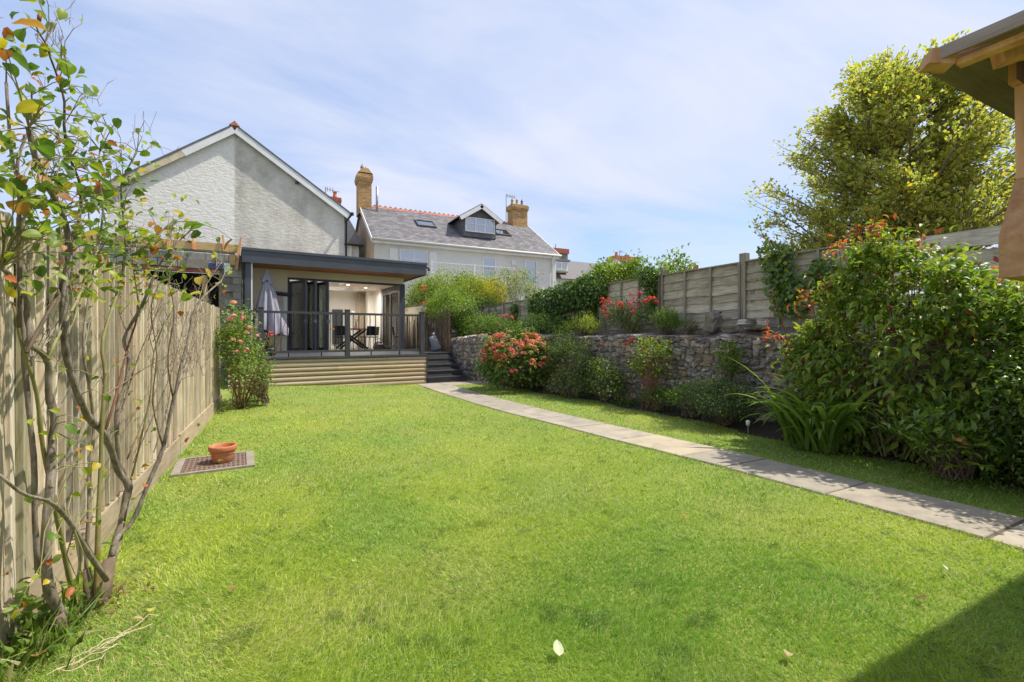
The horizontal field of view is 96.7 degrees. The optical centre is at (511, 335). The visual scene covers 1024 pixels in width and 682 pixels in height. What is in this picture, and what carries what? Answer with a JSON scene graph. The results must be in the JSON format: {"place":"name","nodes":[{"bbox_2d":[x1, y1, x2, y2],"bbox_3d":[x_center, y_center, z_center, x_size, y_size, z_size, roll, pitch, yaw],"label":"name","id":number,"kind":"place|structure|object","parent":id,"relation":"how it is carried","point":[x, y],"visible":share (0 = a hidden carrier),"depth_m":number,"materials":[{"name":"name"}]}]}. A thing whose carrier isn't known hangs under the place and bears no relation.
{"place":"outdoors","nodes":[
{"label":"outdoors","id":0,"kind":"place"},
{"bbox_2d":[373,338,390,348],"bbox_3d":[-4.635,0.278,16.168,0.620,0.420,0.444,0,0,-32],"label":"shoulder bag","id":1,"kind":"object","parent":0,"point":[380,345],"visible":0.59,"depth_m":15.99,"materials":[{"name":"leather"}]},
{"bbox_2d":[427,332,440,351],"bbox_3d":[-2.465,0.181,14.527,0.408,0.673,0.329,0,0,15],"label":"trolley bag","id":2,"kind":"object","parent":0,"point":[434,344],"visible":0.99,"depth_m":14.41,"materials":[{"name":"fabric"}]},
{"bbox_2d":[0,0,1023,294],"label":"sky","id":3,"kind":"structure","parent":0,"point":[626,126],"materials":[{"name":"blue"}]},
{"bbox_2d":[0,379,1023,681],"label":"lawn","id":4,"kind":"structure","parent":0,"point":[391,391],"depth_m":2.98,"materials":[{"name":"green plant"}]},
{"bbox_2d":[0,534,154,681],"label":"grass tussock","id":5,"kind":"object","parent":4,"relation":"on","point":[39,627],"depth_m":1.86,"materials":[{"name":"green plant"}]},
{"bbox_2d":[47,614,157,674],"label":"dry stalks","id":6,"kind":"object","parent":4,"relation":"on","point":[117,637],"visible":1,"depth_m":1.82,"materials":[{"name":"dry twig"}]},
{"bbox_2d":[0,211,221,656],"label":"closeboard fence","id":7,"kind":"object","parent":4,"relation":"on","point":[204,397],"visible":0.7,"depth_m":2.60,"materials":[{"name":"brown wood"}]},
{"bbox_2d":[0,0,238,637],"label":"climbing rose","id":8,"kind":"object","parent":4,"relation":"on","point":[25,202],"visible":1,"depth_m":1.92,"materials":[{"name":"green plant"}]},
{"bbox_2d":[170,450,254,477],"bbox_3d":[-3.014,1.303,4.627,0.680,0.054,0.660,0,0,-31],"label":"inspection cover","id":9,"kind":"object","parent":4,"relation":"on","point":[196,465],"visible":0.8,"depth_m":4.52,"materials":[{"name":"concrete"}]},
{"bbox_2d":[208,442,236,462],"bbox_3d":[-2.947,1.193,4.638,0.252,0.165,0.252,0,0,-27],"label":"plant pot","id":10,"kind":"object","parent":9,"relation":"on","point":[224,452],"visible":0.99,"depth_m":4.57,"materials":[{"name":"ceramic"}]},
{"bbox_2d":[210,298,285,408],"bbox_3d":[-4.826,0.308,7.967,1.487,1.943,1.245,0,0,35],"label":"rose bush","id":11,"kind":"object","parent":4,"relation":"on","point":[234,335],"visible":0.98,"depth_m":7.85,"materials":[{"name":"green plant"}]},
{"bbox_2d":[240,374,274,403],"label":"rose bush","id":12,"kind":"object","parent":4,"relation":"on","point":[261,394],"visible":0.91,"depth_m":8.16,"materials":[{"name":"green plant"}]},
{"bbox_2d":[237,342,278,398],"bbox_3d":[-4.825,0.647,8.595,0.774,1.076,0.980,0,0,-27],"label":"leafy spray","id":13,"kind":"object","parent":4,"relation":"on","point":[263,377],"visible":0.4,"depth_m":8.57,"materials":[{"name":"green plant"}]},
{"bbox_2d":[425,352,467,382],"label":"deck steps","id":14,"kind":"structure","parent":4,"relation":"on","point":[443,366],"depth_m":13.18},
{"bbox_2d":[553,640,563,655],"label":"fallen leaf","id":15,"kind":"object","parent":4,"relation":"on","point":[558,648],"visible":1,"depth_m":1.83,"materials":[{"name":"beige plant"}]},
{"bbox_2d":[495,382,1023,488],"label":"planting bed","id":16,"kind":"object","parent":4,"relation":"on","point":[766,429],"visible":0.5,"depth_m":6.56,"materials":[{"name":"soil"}]},
{"bbox_2d":[471,320,558,391],"bbox_3d":[0.034,0.465,10.974,2.101,1.681,2.324,0,0,-27],"label":"hydrangea","id":17,"kind":"object","parent":16,"relation":"on","point":[527,339],"visible":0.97,"depth_m":10.52,"materials":[{"name":"pink plant"}]},
{"bbox_2d":[537,320,596,396],"bbox_3d":[1.161,0.468,10.007,1.411,1.720,2.151,0,0,-27],"label":"feathery bush","id":18,"kind":"object","parent":16,"relation":"on","point":[554,349],"visible":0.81,"depth_m":9.86,"materials":[{"name":"green plant"}]},
{"bbox_2d":[538,363,598,400],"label":"feathery bush","id":19,"kind":"object","parent":16,"relation":"on","point":[572,392],"visible":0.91,"depth_m":9.37,"materials":[{"name":"green plant"}]},
{"bbox_2d":[572,352,630,401],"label":"rose bush","id":20,"kind":"object","parent":16,"relation":"on","point":[609,389],"visible":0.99,"depth_m":8.77,"materials":[{"name":"green plant"}]},
{"bbox_2d":[611,395,638,407],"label":"weed tuft","id":21,"kind":"object","parent":16,"relation":"on","point":[628,402],"visible":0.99,"depth_m":8.29,"materials":[{"name":"green plant"}]},
{"bbox_2d":[625,333,680,408],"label":"rose bush","id":22,"kind":"object","parent":16,"relation":"on","point":[640,367],"visible":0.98,"depth_m":7.95,"materials":[{"name":"green plant"}]},
{"bbox_2d":[632,383,682,410],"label":"bush","id":23,"kind":"object","parent":16,"relation":"on","point":[662,401],"visible":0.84,"depth_m":7.67,"materials":[{"name":"green plant"}]},
{"bbox_2d":[660,376,712,417],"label":"bush","id":24,"kind":"object","parent":16,"relation":"on","point":[681,398],"visible":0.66,"depth_m":7.17,"materials":[{"name":"green plant"}]},
{"bbox_2d":[683,366,764,425],"bbox_3d":[2.975,0.844,6.516,1.105,0.844,1.224,0,0,-27],"label":"grey green bush","id":25,"kind":"object","parent":16,"relation":"on","point":[726,408],"visible":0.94,"depth_m":6.37,"materials":[{"name":"green plant"}]},
{"bbox_2d":[746,420,749,433],"bbox_3d":[3.118,1.205,6.011,0.056,0.190,0.056,0,0,-27],"label":"garden light","id":26,"kind":"object","parent":16,"relation":"on","point":[748,423],"visible":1,"depth_m":6.00,"materials":[{"name":"white paint"}]},
{"bbox_2d":[726,358,887,453],"bbox_3d":[3.296,0.749,5.029,1.635,1.035,1.758,0,0,8],"label":"strappy plant","id":27,"kind":"object","parent":16,"relation":"on","point":[824,431],"visible":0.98,"depth_m":4.93,"materials":[{"name":"green plant"}]},
{"bbox_2d":[839,438,868,453],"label":"weed tuft","id":28,"kind":"object","parent":16,"relation":"on","point":[850,446],"visible":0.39,"depth_m":4.97,"materials":[{"name":"green plant"}]},
{"bbox_2d":[757,206,1023,485],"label":"tall shrub","id":29,"kind":"object","parent":16,"relation":"on","point":[970,293],"visible":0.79,"depth_m":4.65,"materials":[{"name":"green plant"}]},
{"bbox_2d":[898,442,939,464],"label":"weed tuft","id":30,"kind":"object","parent":16,"relation":"on","point":[902,451],"visible":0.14,"depth_m":4.66,"materials":[{"name":"green plant"}]},
{"bbox_2d":[870,390,1023,480],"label":"evergreen shrub","id":31,"kind":"object","parent":16,"relation":"in","point":[940,448],"visible":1,"depth_m":3.93,"materials":[{"name":"green plant"}]},
{"bbox_2d":[932,301,1023,489],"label":"dark shrub","id":32,"kind":"object","parent":16,"relation":"on","point":[1015,435],"visible":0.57,"depth_m":3.83,"materials":[{"name":"green plant"}]},
{"bbox_2d":[960,305,1023,417],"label":"sprawling shrub","id":33,"kind":"object","parent":16,"relation":"on","point":[1015,380],"visible":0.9,"depth_m":3.65,"materials":[{"name":"green plant"}]},
{"bbox_2d":[975,461,1023,488],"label":"weed tuft","id":34,"kind":"object","parent":16,"relation":"on","point":[1005,478],"visible":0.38,"depth_m":3.95,"materials":[{"name":"green plant"}]},
{"bbox_2d":[784,649,792,655],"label":"fallen leaf","id":35,"kind":"object","parent":4,"relation":"on","point":[788,653],"visible":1,"depth_m":1.81,"materials":[{"name":"beige plant"}]},
{"bbox_2d":[919,10,1023,280],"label":"gazebo","id":36,"kind":"object","parent":4,"relation":"on","point":[984,65],"visible":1,"depth_m":1.35,"materials":[{"name":"brown wood"}]},
{"bbox_2d":[417,380,1023,549],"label":"path","id":37,"kind":"structure","parent":0,"point":[981,523],"depth_m":4.14,"materials":[{"name":"grey concrete"}]},
{"bbox_2d":[742,28,1015,292],"bbox_3d":[6.757,-2.453,8.099,4.648,5.117,4.634,0,0,31],"label":"variegated holly tree","id":38,"kind":"object","parent":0,"point":[892,98],"visible":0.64,"depth_m":7.21,"materials":[{"name":"green plant"}]},
{"label":"ground","id":39,"kind":"structure","parent":0,"visible":0},
{"bbox_2d":[14,223,241,384],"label":"block store","id":40,"kind":"structure","parent":39,"relation":"on","point":[232,281],"depth_m":13.09,"materials":[{"name":"concrete"}]},
{"bbox_2d":[76,121,353,305],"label":"gable house","id":41,"kind":"structure","parent":39,"relation":"on","point":[255,193],"depth_m":17.08,"materials":[{"name":"paint"}]},
{"bbox_2d":[241,247,429,350],"bbox_3d":[-6.465,-0.583,16.193,5.505,3.765,5.460,0,0,-31],"label":"garden room extension","id":42,"kind":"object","parent":39,"relation":"on","point":[311,282],"visible":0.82,"depth_m":14.35,"materials":[{"name":"paint"}]},
{"bbox_2d":[276,291,287,322],"bbox_3d":[-7.060,-0.710,13.964,0.340,1.300,0.260,0,0,-31],"label":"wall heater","id":43,"kind":"object","parent":42,"relation":"attached to","point":[282,297],"depth_m":14.00,"materials":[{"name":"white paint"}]},
{"bbox_2d":[289,280,305,350],"bbox_3d":[-6.583,-0.620,13.989,0.767,2.160,0.080,0,0,28],"label":"folding door","id":44,"kind":"structure","parent":42,"relation":"in","point":[297,289],"depth_m":14.00,"materials":[{"name":"glass"}]},
{"bbox_2d":[306,280,308,349],"bbox_3d":[-6.363,-0.620,14.127,0.050,2.160,0.645,0,0,-19],"label":"folding door","id":45,"kind":"structure","parent":42,"relation":"in","point":[307,283],"depth_m":14.21,"materials":[{"name":"metal"}]},
{"bbox_2d":[309,280,316,349],"bbox_3d":[-6.239,-0.620,14.186,0.080,2.160,0.673,0,0,-43],"label":"folding door","id":46,"kind":"structure","parent":42,"relation":"in","point":[312,284],"depth_m":14.16,"materials":[{"name":"metal"}]},
{"bbox_2d":[316,281,317,349],"bbox_3d":[-6.134,-0.620,14.262,0.050,2.160,0.653,0,0,-20],"label":"folding door","id":47,"kind":"structure","parent":42,"relation":"in","point":[316,281],"depth_m":14.49,"materials":[{"name":"metal"}]},
{"bbox_2d":[318,281,329,349],"bbox_3d":[-5.966,-0.620,14.348,0.712,2.160,0.080,0,0,39],"label":"folding door","id":48,"kind":"structure","parent":42,"relation":"in","point":[323,287],"depth_m":14.33,"materials":[{"name":"glass"}]},
{"bbox_2d":[332,309,342,343],"bbox_3d":[-7.178,-0.375,18.723,0.412,1.430,0.098,0,0,-32],"label":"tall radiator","id":49,"kind":"object","parent":42,"relation":"attached to","point":[336,320],"visible":0.57,"depth_m":18.66,"materials":[{"name":"metal"}]},
{"bbox_2d":[334,326,344,349],"bbox_3d":[-5.992,0.069,16.024,0.430,0.841,0.470,0,0,-2],"label":"dining chair","id":50,"kind":"object","parent":42,"relation":"on","point":[337,331],"visible":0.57,"depth_m":15.83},
{"bbox_2d":[331,328,367,349],"bbox_3d":[-5.984,0.112,16.992,1.340,0.773,1.100,0,0,-31],"label":"dining table","id":51,"kind":"object","parent":42,"relation":"on","point":[355,339],"visible":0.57,"depth_m":16.79,"materials":[{"name":"black metal"}]},
{"bbox_2d":[352,311,360,327],"bbox_3d":[-5.862,-0.599,17.043,0.401,0.644,0.318,0,0,-32],"label":"vase of flowers","id":52,"kind":"object","parent":51,"relation":"on","point":[355,325],"visible":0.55,"depth_m":17.00,"materials":[{"name":"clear glass"}]},
{"bbox_2d":[360,326,374,349],"bbox_3d":[-5.207,0.069,16.502,0.470,0.841,0.430,0,0,44],"label":"dining chair","id":53,"kind":"object","parent":42,"relation":"on","point":[370,332],"visible":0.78,"depth_m":16.35,"materials":[{"name":"black"}]},
{"bbox_2d":[368,327,378,348],"bbox_3d":[-5.369,0.069,17.433,0.470,0.841,0.430,0,0,-41],"label":"dining chair","id":54,"kind":"object","parent":42,"relation":"on","point":[377,331],"visible":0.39,"depth_m":17.47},
{"bbox_2d":[383,292,389,346],"bbox_3d":[-4.812,-0.595,17.529,0.060,2.150,1.030,0,0,-32],"label":"side door","id":55,"kind":"structure","parent":42,"relation":"in","point":[386,296],"depth_m":17.61,"materials":[{"name":"metal"}]},
{"bbox_2d":[390,289,397,348],"bbox_3d":[-4.258,-0.595,16.625,0.060,2.150,1.070,0,0,-32],"label":"side door","id":56,"kind":"structure","parent":42,"relation":"in","point":[393,294],"depth_m":16.74,"materials":[{"name":"glass"}]},
{"bbox_2d":[228,350,443,388],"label":"deck","id":57,"kind":"structure","parent":39,"relation":"on","point":[359,368],"depth_m":11.50,"materials":[{"name":"brown wood"}]},
{"bbox_2d":[265,331,275,355],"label":"red geranium","id":58,"kind":"object","parent":57,"relation":"on","point":[271,344],"visible":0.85,"depth_m":11.53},
{"bbox_2d":[253,269,288,353],"bbox_3d":[-6.952,-0.720,13.081,0.979,2.440,0.966,0,0,-32],"label":"closed parasol","id":59,"kind":"object","parent":57,"relation":"on","point":[268,300],"visible":0.71,"depth_m":12.95,"materials":[{"name":"fabric"}]},
{"bbox_2d":[237,306,424,357],"bbox_3d":[-4.281,-0.081,11.333,4.394,1.162,0.124,0,0,-31],"label":"deck railing","id":60,"kind":"object","parent":57,"relation":"on","point":[260,311],"visible":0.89,"depth_m":11.36,"materials":[{"name":"grey metal"}]},
{"bbox_2d":[405,308,450,351],"bbox_3d":[-2.993,-0.174,15.479,0.733,1.448,3.224,0,0,-31],"label":"fence","id":61,"kind":"object","parent":57,"relation":"attached to","point":[442,332],"visible":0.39,"depth_m":15.54,"materials":[{"name":"brown wood"}]},
{"bbox_2d":[325,187,363,256],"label":"slate neighbour","id":62,"kind":"structure","parent":39,"relation":"on","point":[354,244],"depth_m":25.64,"materials":[{"name":"white paint"}]},
{"bbox_2d":[405,304,426,348],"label":"garden wall","id":63,"kind":"structure","parent":39,"relation":"on","point":[412,309],"depth_m":17.88,"materials":[{"name":"paint"}]},
{"bbox_2d":[354,164,561,331],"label":"dormer house","id":64,"kind":"structure","parent":39,"relation":"on","point":[482,234],"depth_m":27.26,"materials":[{"name":"paint"}]},
{"bbox_2d":[400,249,427,276],"bbox_3d":[-5.392,-4.010,24.961,1.530,1.420,0.100,0,0,-27],"label":"window","id":65,"kind":"structure","parent":64,"relation":"in","point":[421,256],"depth_m":24.93,"materials":[{"name":"white glass"}]},
{"bbox_2d":[414,219,436,227],"bbox_3d":[-5.210,-6.781,27.454,1.150,0.606,0.861,0,0,-27],"label":"roof window","id":66,"kind":"structure","parent":64,"relation":"in","point":[423,223],"depth_m":27.39,"materials":[{"name":"glass"}]},
{"bbox_2d":[430,261,514,287],"bbox_3d":[-2.210,-3.510,26.238,5.200,1.220,0.598,0,0,-27],"label":"balcony railing","id":67,"kind":"object","parent":64,"relation":"attached to","point":[474,265],"visible":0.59,"depth_m":25.77,"materials":[{"name":"white metal"}]},
{"bbox_2d":[465,217,494,233],"bbox_3d":[-1.942,-6.715,27.676,1.920,0.870,0.100,0,0,-27],"label":"dormer window","id":68,"kind":"structure","parent":64,"relation":"in","point":[472,224],"depth_m":27.65,"materials":[{"name":"white glass"}]},
{"bbox_2d":[482,256,495,282],"bbox_3d":[-1.365,-3.915,27.004,0.840,1.530,0.100,0,0,-27],"label":"window","id":69,"kind":"structure","parent":64,"relation":"in","point":[486,261],"depth_m":26.97,"materials":[{"name":"white glass"}]},
{"bbox_2d":[496,228,511,236],"bbox_3d":[-0.662,-6.781,29.761,1.050,0.606,0.861,0,0,-27],"label":"roof window","id":70,"kind":"structure","parent":64,"relation":"in","point":[503,232],"depth_m":29.68,"materials":[{"name":"glass"}]},
{"bbox_2d":[525,260,536,285],"bbox_3d":[1.150,-3.915,28.280,0.840,1.530,0.100,0,0,-27],"label":"window","id":71,"kind":"structure","parent":64,"relation":"in","point":[531,265],"depth_m":28.30,"materials":[{"name":"white glass"}]},
{"bbox_2d":[552,244,595,288],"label":"dormer house","id":72,"kind":"structure","parent":39,"relation":"on","point":[567,269],"depth_m":39.50,"materials":[{"name":"stone"}]},
{"bbox_2d":[556,261,566,269],"bbox_3d":[4.115,-5.875,38.083,1.160,0.650,0.100,0,0,-27],"label":"dormer window","id":73,"kind":"structure","parent":72,"relation":"in","point":[559,265],"depth_m":38.04,"materials":[{"name":"white glass"}]},
{"bbox_2d":[581,250,638,310],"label":"gable house","id":74,"kind":"structure","parent":39,"relation":"on","point":[617,256],"depth_m":42.68,"materials":[{"name":"stone"}]},
{"bbox_2d":[442,332,1023,442],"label":"stone wall","id":75,"kind":"structure","parent":39,"relation":"on","point":[692,359],"depth_m":7.60,"materials":[{"name":"grey stone"}]},
{"bbox_2d":[548,328,576,353],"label":"trailing plant","id":76,"kind":"object","parent":75,"relation":"attached to","point":[560,339],"visible":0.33,"depth_m":10.53,"materials":[{"name":"green plant"}]},
{"bbox_2d":[678,320,703,334],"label":"dry sprig","id":77,"kind":"object","parent":75,"relation":"on","point":[689,330],"visible":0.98,"depth_m":7.98,"materials":[{"name":"green plant"}]},
{"bbox_2d":[450,324,1000,338],"bbox_3d":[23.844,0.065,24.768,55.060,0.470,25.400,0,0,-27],"label":"raised bed","id":78,"kind":"object","parent":75,"relation":"on","point":[655,331],"visible":0.12,"depth_m":7.86,"materials":[{"name":"grey stone"}]},
{"bbox_2d":[417,281,478,335],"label":"shrub","id":79,"kind":"object","parent":78,"relation":"on","point":[434,308],"visible":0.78,"depth_m":15.38,"materials":[{"name":"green plant"}]},
{"bbox_2d":[405,263,497,331],"bbox_3d":[-2.738,-1.633,19.584,4.209,3.279,5.563,0,0,-27],"label":"shrub","id":80,"kind":"object","parent":78,"relation":"on","point":[426,287],"visible":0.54,"depth_m":18.60,"materials":[{"name":"green plant"}]},
{"bbox_2d":[434,290,485,335],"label":"shrub","id":81,"kind":"object","parent":78,"relation":"on","point":[464,314],"visible":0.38,"depth_m":15.62,"materials":[{"name":"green plant"}]},
{"bbox_2d":[445,273,508,308],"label":"shrub","id":82,"kind":"object","parent":78,"relation":"on","point":[475,280],"visible":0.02,"depth_m":21.77,"materials":[{"name":"green plant"}]},
{"bbox_2d":[452,309,511,336],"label":"wall fern","id":83,"kind":"object","parent":78,"relation":"on","point":[484,327],"depth_m":14.63,"materials":[{"name":"green plant"}]},
{"bbox_2d":[460,275,508,302],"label":"flowering shrub","id":84,"kind":"object","parent":78,"relation":"on","point":[488,285],"visible":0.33,"depth_m":18.89,"materials":[{"name":"yellow plant"}]},
{"bbox_2d":[468,293,501,315],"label":"dark shrub","id":85,"kind":"object","parent":78,"relation":"on","point":[489,300],"visible":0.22,"depth_m":17.79,"materials":[{"name":"green plant"}]},
{"bbox_2d":[491,314,519,335],"bbox_3d":[-0.076,-0.309,13.497,0.957,0.692,1.269,0,0,-56],"label":"valerian","id":86,"kind":"object","parent":78,"relation":"on","point":[507,325],"visible":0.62,"depth_m":13.43,"materials":[{"name":"green plant"}]},
{"bbox_2d":[483,264,547,312],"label":"flowering shrub","id":87,"kind":"object","parent":78,"relation":"on","point":[514,282],"visible":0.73,"depth_m":17.02,"materials":[{"name":"green plant"}]},
{"bbox_2d":[509,308,568,334],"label":"shrub","id":88,"kind":"object","parent":78,"relation":"on","point":[543,325],"depth_m":12.02,"materials":[{"name":"green plant"}]},
{"bbox_2d":[556,312,604,335],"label":"shrub","id":89,"kind":"object","parent":78,"relation":"on","point":[579,324],"visible":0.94,"depth_m":10.40,"materials":[{"name":"green plant"}]},
{"bbox_2d":[573,249,676,291],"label":"climbing vine","id":90,"kind":"object","parent":78,"relation":"on","point":[609,272],"visible":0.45,"depth_m":10.86,"materials":[{"name":"green plant"}]},
{"bbox_2d":[599,291,660,352],"bbox_3d":[2.491,-0.300,9.361,1.124,1.271,1.848,0,0,-27],"label":"valerian","id":91,"kind":"object","parent":78,"relation":"on","point":[626,320],"visible":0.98,"depth_m":9.34,"materials":[{"name":"red plant"}]},
{"bbox_2d":[649,304,686,334],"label":"fennel clump","id":92,"kind":"object","parent":78,"relation":"on","point":[668,320],"visible":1,"depth_m":8.42,"materials":[{"name":"green plant"}]},
{"bbox_2d":[645,242,696,279],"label":"climbing vine","id":93,"kind":"object","parent":78,"relation":"on","point":[677,265],"visible":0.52,"depth_m":9.36,"materials":[{"name":"green plant"}]},
{"bbox_2d":[703,309,723,332],"bbox_3d":[3.418,-0.257,7.723,0.248,0.408,0.412,0,0,44],"label":"boulder","id":94,"kind":"object","parent":78,"relation":"on","point":[713,322],"visible":1,"depth_m":7.62,"materials":[{"name":"stone"}]},
{"bbox_2d":[466,225,1023,330],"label":"panel fence","id":95,"kind":"object","parent":78,"relation":"on","point":[733,292],"visible":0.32,"depth_m":7.79,"materials":[{"name":"grey wood"}]},
{"bbox_2d":[523,274,608,333],"bbox_3d":[1.186,-0.692,12.084,0.780,1.659,3.658,0,0,-27],"label":"ivy","id":96,"kind":"object","parent":95,"relation":"attached to","point":[555,299],"visible":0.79,"depth_m":11.65,"materials":[{"name":"green plant"}]},
{"bbox_2d":[627,263,659,313],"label":"ivy","id":97,"kind":"object","parent":95,"relation":"attached to","point":[648,276],"visible":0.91,"depth_m":9.35,"materials":[{"name":"green plant"}]},
{"bbox_2d":[755,240,836,318],"bbox_3d":[4.138,-0.865,6.689,0.379,1.222,1.212,0,0,-27],"label":"ivy","id":98,"kind":"object","parent":95,"relation":"attached to","point":[787,290],"visible":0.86,"depth_m":6.80,"materials":[{"name":"green plant"}]},
{"bbox_2d":[737,319,756,326],"bbox_3d":[3.756,-0.197,7.182,0.339,0.131,0.230,0,0,-27],"label":"rubble","id":99,"kind":"object","parent":78,"relation":"on","point":[742,322],"visible":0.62,"depth_m":7.12,"materials":[{"name":"grey stone"}]},
{"bbox_2d":[742,318,768,329],"bbox_3d":[3.771,-0.181,6.961,0.294,0.182,0.436,0,0,1],"label":"rubble","id":100,"kind":"object","parent":78,"relation":"on","point":[761,323],"visible":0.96,"depth_m":6.79,"materials":[{"name":"grey stone"}]},
{"bbox_2d":[706,339,748,417],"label":"climbing shoots","id":101,"kind":"object","parent":75,"relation":"attached to","point":[730,365],"visible":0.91,"depth_m":6.77,"materials":[{"name":"green plant"}]},
{"bbox_2d":[721,325,738,332],"bbox_3d":[3.492,-0.103,7.272,0.255,0.129,0.190,0,0,28],"label":"rubble","id":102,"kind":"object","parent":75,"relation":"on","point":[729,329],"visible":1,"depth_m":7.29,"materials":[{"name":"grey stone"}]}
]}

